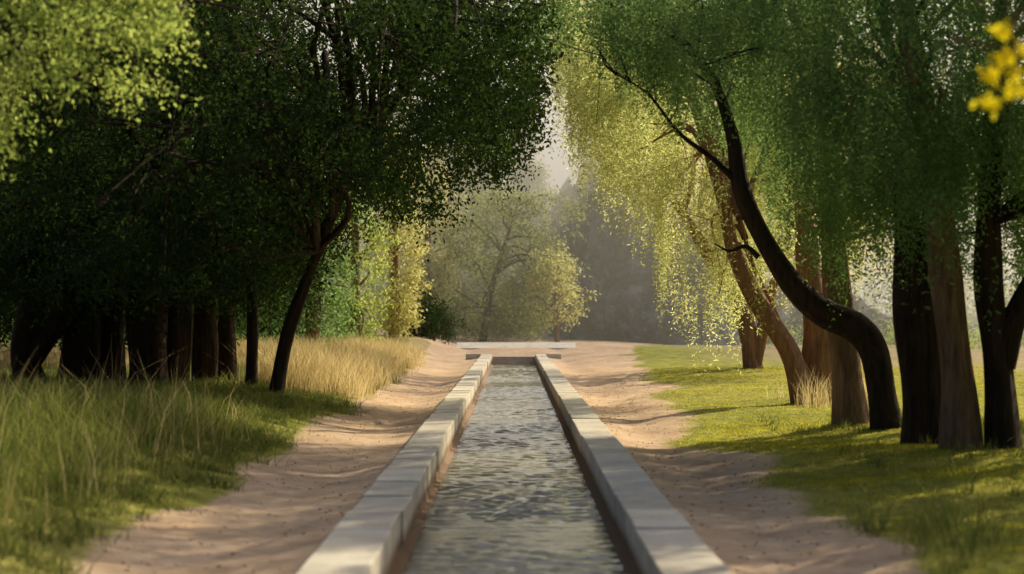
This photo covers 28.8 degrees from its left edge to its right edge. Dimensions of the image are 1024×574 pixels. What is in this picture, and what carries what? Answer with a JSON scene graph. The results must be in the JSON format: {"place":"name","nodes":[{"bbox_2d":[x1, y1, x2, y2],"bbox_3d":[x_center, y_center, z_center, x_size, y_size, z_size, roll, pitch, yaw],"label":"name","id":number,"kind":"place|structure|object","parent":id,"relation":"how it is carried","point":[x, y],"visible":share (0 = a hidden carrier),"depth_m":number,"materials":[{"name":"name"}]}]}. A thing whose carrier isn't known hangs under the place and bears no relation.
{"place":"outdoors","nodes":[
{"label":"outdoors","id":0,"kind":"place"},
{"bbox_2d":[0,331,896,532],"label":"dry grass","id":1,"kind":"structure","parent":0,"point":[337,364],"depth_m":38.38,"materials":[{"name":"beige plant"}]},
{"bbox_2d":[0,309,1023,573],"bbox_3d":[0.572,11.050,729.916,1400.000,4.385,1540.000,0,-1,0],"label":"ground","id":2,"kind":"structure","parent":0,"point":[266,509],"depth_m":19.18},
{"bbox_2d":[0,0,106,377],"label":"cypress tree","id":3,"kind":"object","parent":2,"relation":"on","point":[39,342],"visible":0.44,"depth_m":35.21,"materials":[{"name":"green plant"}]},
{"bbox_2d":[1,0,145,383],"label":"cypress tree","id":4,"kind":"object","parent":2,"relation":"on","point":[78,358],"visible":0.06,"depth_m":36.41,"materials":[{"name":"green plant"}]},
{"bbox_2d":[0,0,302,182],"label":"broadleaf tree","id":5,"kind":"object","parent":2,"relation":"on","point":[18,25],"visible":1,"depth_m":16.86,"materials":[{"name":"green plant"}]},
{"bbox_2d":[0,0,309,352],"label":"woodland","id":6,"kind":"object","parent":2,"relation":"on","point":[6,328],"visible":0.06,"depth_m":51.42,"materials":[{"name":"green plant"}]},
{"bbox_2d":[0,0,325,382],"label":"cypress tree","id":7,"kind":"object","parent":2,"relation":"on","point":[154,341],"visible":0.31,"depth_m":34.60,"materials":[{"name":"green plant"}]},
{"bbox_2d":[1,108,337,347],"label":"woodland","id":8,"kind":"object","parent":2,"relation":"on","point":[126,341],"depth_m":85.32,"materials":[{"name":"green plant"}]},
{"bbox_2d":[0,347,414,573],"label":"bank grass","id":9,"kind":"structure","parent":2,"relation":"on","point":[13,438],"depth_m":19.56,"materials":[{"name":"green plant"}]},
{"bbox_2d":[235,270,367,345],"bbox_3d":[-7.378,0.909,62.013,5.400,3.665,9.226,0,-1,0],"label":"hedge","id":10,"kind":"object","parent":2,"relation":"on","point":[273,325],"visible":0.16,"depth_m":59.78,"materials":[{"name":"green plant"}]},
{"bbox_2d":[0,0,612,393],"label":"leaning tree","id":11,"kind":"object","parent":2,"relation":"on","point":[349,135],"visible":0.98,"depth_m":29.46,"materials":[{"name":"green plant"}]},
{"bbox_2d":[59,0,556,382],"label":"cypress tree","id":12,"kind":"object","parent":2,"relation":"on","point":[208,334],"visible":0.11,"depth_m":38.41,"materials":[{"name":"green plant"}]},
{"bbox_2d":[270,70,383,343],"bbox_3d":[-5.938,-2.319,60.064,4.131,8.783,4.077,0,-1,0],"label":"poplar tree","id":13,"kind":"object","parent":2,"relation":"on","point":[315,328],"visible":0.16,"depth_m":59.80,"materials":[{"name":"green plant"}]},
{"bbox_2d":[321,146,415,342],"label":"poplar tree","id":14,"kind":"object","parent":2,"relation":"on","point":[357,296],"visible":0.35,"depth_m":65.90,"materials":[{"name":"green plant"}]},
{"bbox_2d":[343,101,434,318],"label":"conifer tree","id":15,"kind":"object","parent":2,"relation":"on","point":[382,287],"visible":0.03,"depth_m":139.63,"materials":[{"name":"green plant"}]},
{"bbox_2d":[347,125,436,341],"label":"poplar tree","id":16,"kind":"object","parent":2,"relation":"on","point":[394,328],"visible":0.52,"depth_m":83.56,"materials":[{"name":"green plant"}]},
{"bbox_2d":[296,354,491,573],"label":"stone kerb","id":17,"kind":"structure","parent":2,"relation":"on","point":[377,528],"depth_m":17.01,"materials":[{"name":"stone"}]},
{"bbox_2d":[280,208,516,319],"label":"woodland","id":18,"kind":"object","parent":2,"relation":"on","point":[364,275],"visible":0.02,"depth_m":168.27,"materials":[{"name":"green plant"}]},
{"bbox_2d":[381,281,453,338],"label":"shrub","id":19,"kind":"object","parent":2,"relation":"on","point":[425,333],"visible":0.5,"depth_m":87.72,"materials":[{"name":"green plant"}]},
{"bbox_2d":[384,141,474,329],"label":"poplar tree","id":20,"kind":"object","parent":2,"relation":"on","point":[434,257],"visible":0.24,"depth_m":103.71,"materials":[{"name":"green plant"}]},
{"bbox_2d":[405,302,477,343],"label":"shrub","id":21,"kind":"object","parent":2,"relation":"on","point":[445,329],"visible":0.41,"depth_m":89.77,"materials":[{"name":"green plant"}]},
{"bbox_2d":[409,110,516,326],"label":"conifer tree","id":22,"kind":"object","parent":2,"relation":"on","point":[463,240],"visible":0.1,"depth_m":127.28,"materials":[{"name":"green plant"}]},
{"bbox_2d":[438,110,545,325],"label":"conifer tree","id":23,"kind":"object","parent":2,"relation":"on","point":[501,238],"visible":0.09,"depth_m":133.91,"materials":[{"name":"green plant"}]},
{"bbox_2d":[399,184,595,341],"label":"deciduous tree","id":24,"kind":"object","parent":2,"relation":"on","point":[491,286],"visible":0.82,"depth_m":102.74,"materials":[{"name":"green plant"}]},
{"bbox_2d":[456,342,575,359],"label":"canal headwall","id":25,"kind":"object","parent":2,"relation":"on","point":[478,345],"visible":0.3,"depth_m":86.55,"materials":[{"name":"concrete"}]},
{"bbox_2d":[499,118,557,321],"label":"conifer tree","id":26,"kind":"object","parent":2,"relation":"on","point":[536,183],"visible":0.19,"depth_m":149.33,"materials":[{"name":"green plant"}]},
{"bbox_2d":[515,243,599,341],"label":"young tree","id":27,"kind":"object","parent":2,"relation":"on","point":[564,290],"visible":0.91,"depth_m":100.80,"materials":[{"name":"green plant"}]},
{"bbox_2d":[535,354,731,573],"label":"stone kerb","id":28,"kind":"structure","parent":2,"relation":"on","point":[647,525],"depth_m":16.98,"materials":[{"name":"stone"}]},
{"bbox_2d":[483,0,901,429],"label":"leaning pepper tree","id":29,"kind":"object","parent":2,"relation":"on","point":[860,332],"visible":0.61,"depth_m":26.91,"materials":[{"name":"green plant"}]},
{"bbox_2d":[542,0,854,404],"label":"weeping pepper tree","id":30,"kind":"object","parent":2,"relation":"on","point":[608,133],"visible":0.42,"depth_m":35.94,"materials":[{"name":"green plant"}]},
{"bbox_2d":[514,0,949,368],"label":"weeping pepper tree","id":31,"kind":"object","parent":2,"relation":"on","point":[753,345],"visible":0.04,"depth_m":56.82,"materials":[{"name":"green plant"}]},
{"bbox_2d":[611,0,1023,444],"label":"pepper tree","id":32,"kind":"object","parent":2,"relation":"on","point":[916,341],"visible":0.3,"depth_m":24.35,"materials":[{"name":"green plant"}]},
{"bbox_2d":[713,0,1023,425],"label":"pepper tree","id":33,"kind":"object","parent":2,"relation":"on","point":[849,400],"visible":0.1,"depth_m":27.80,"materials":[{"name":"green plant"}]},
{"bbox_2d":[737,0,1023,449],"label":"pepper tree","id":34,"kind":"object","parent":2,"relation":"on","point":[960,416],"visible":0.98,"depth_m":21.61,"materials":[{"name":"green plant"}]},
{"bbox_2d":[765,309,1023,348],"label":"hedge","id":35,"kind":"object","parent":2,"relation":"on","point":[972,340],"visible":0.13,"depth_m":98.00,"materials":[{"name":"green plant"}]},
{"bbox_2d":[851,250,1021,323],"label":"woodland","id":36,"kind":"object","parent":2,"relation":"on","point":[966,290],"visible":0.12,"depth_m":137.67,"materials":[{"name":"plant"}]},
{"bbox_2d":[922,0,1023,449],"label":"pepper tree","id":37,"kind":"object","parent":2,"relation":"on","point":[1000,350],"visible":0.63,"depth_m":22.64,"materials":[{"name":"green plant"}]},
{"bbox_2d":[951,0,1023,119],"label":"flowering shrub","id":38,"kind":"object","parent":2,"relation":"on","point":[1003,31],"visible":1,"depth_m":8.11,"materials":[{"name":"yellow plant"}]},
{"bbox_2d":[962,0,1023,237],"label":"pepper tree","id":39,"kind":"object","parent":2,"relation":"on","point":[977,120],"depth_m":30.62,"materials":[{"name":"green plant"}]},
{"bbox_2d":[402,364,624,573],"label":"canal water","id":40,"kind":"structure","parent":0,"point":[513,495],"depth_m":20.60,"materials":[{"name":"grey liquid"}]},
{"bbox_2d":[74,0,1023,283],"label":"sky","id":41,"kind":"structure","parent":0,"point":[559,172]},
{"bbox_2d":[88,380,1010,573],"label":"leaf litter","id":42,"kind":"object","parent":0,"point":[604,423],"visible":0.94,"depth_m":20.16,"materials":[{"name":"brown plant"}]},
{"bbox_2d":[366,272,1023,313],"bbox_3d":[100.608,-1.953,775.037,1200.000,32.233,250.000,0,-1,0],"label":"distant hills","id":43,"kind":"structure","parent":0,"point":[879,285],"depth_m":743.63,"materials":[{"name":"grey"}]},
{"bbox_2d":[539,149,1023,345],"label":"rocky hill","id":44,"kind":"structure","parent":0,"point":[622,308],"depth_m":109.80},
{"bbox_2d":[639,365,1023,573],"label":"lawn grass","id":45,"kind":"structure","parent":0,"point":[769,443],"depth_m":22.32,"materials":[{"name":"green plant"}]}
]}

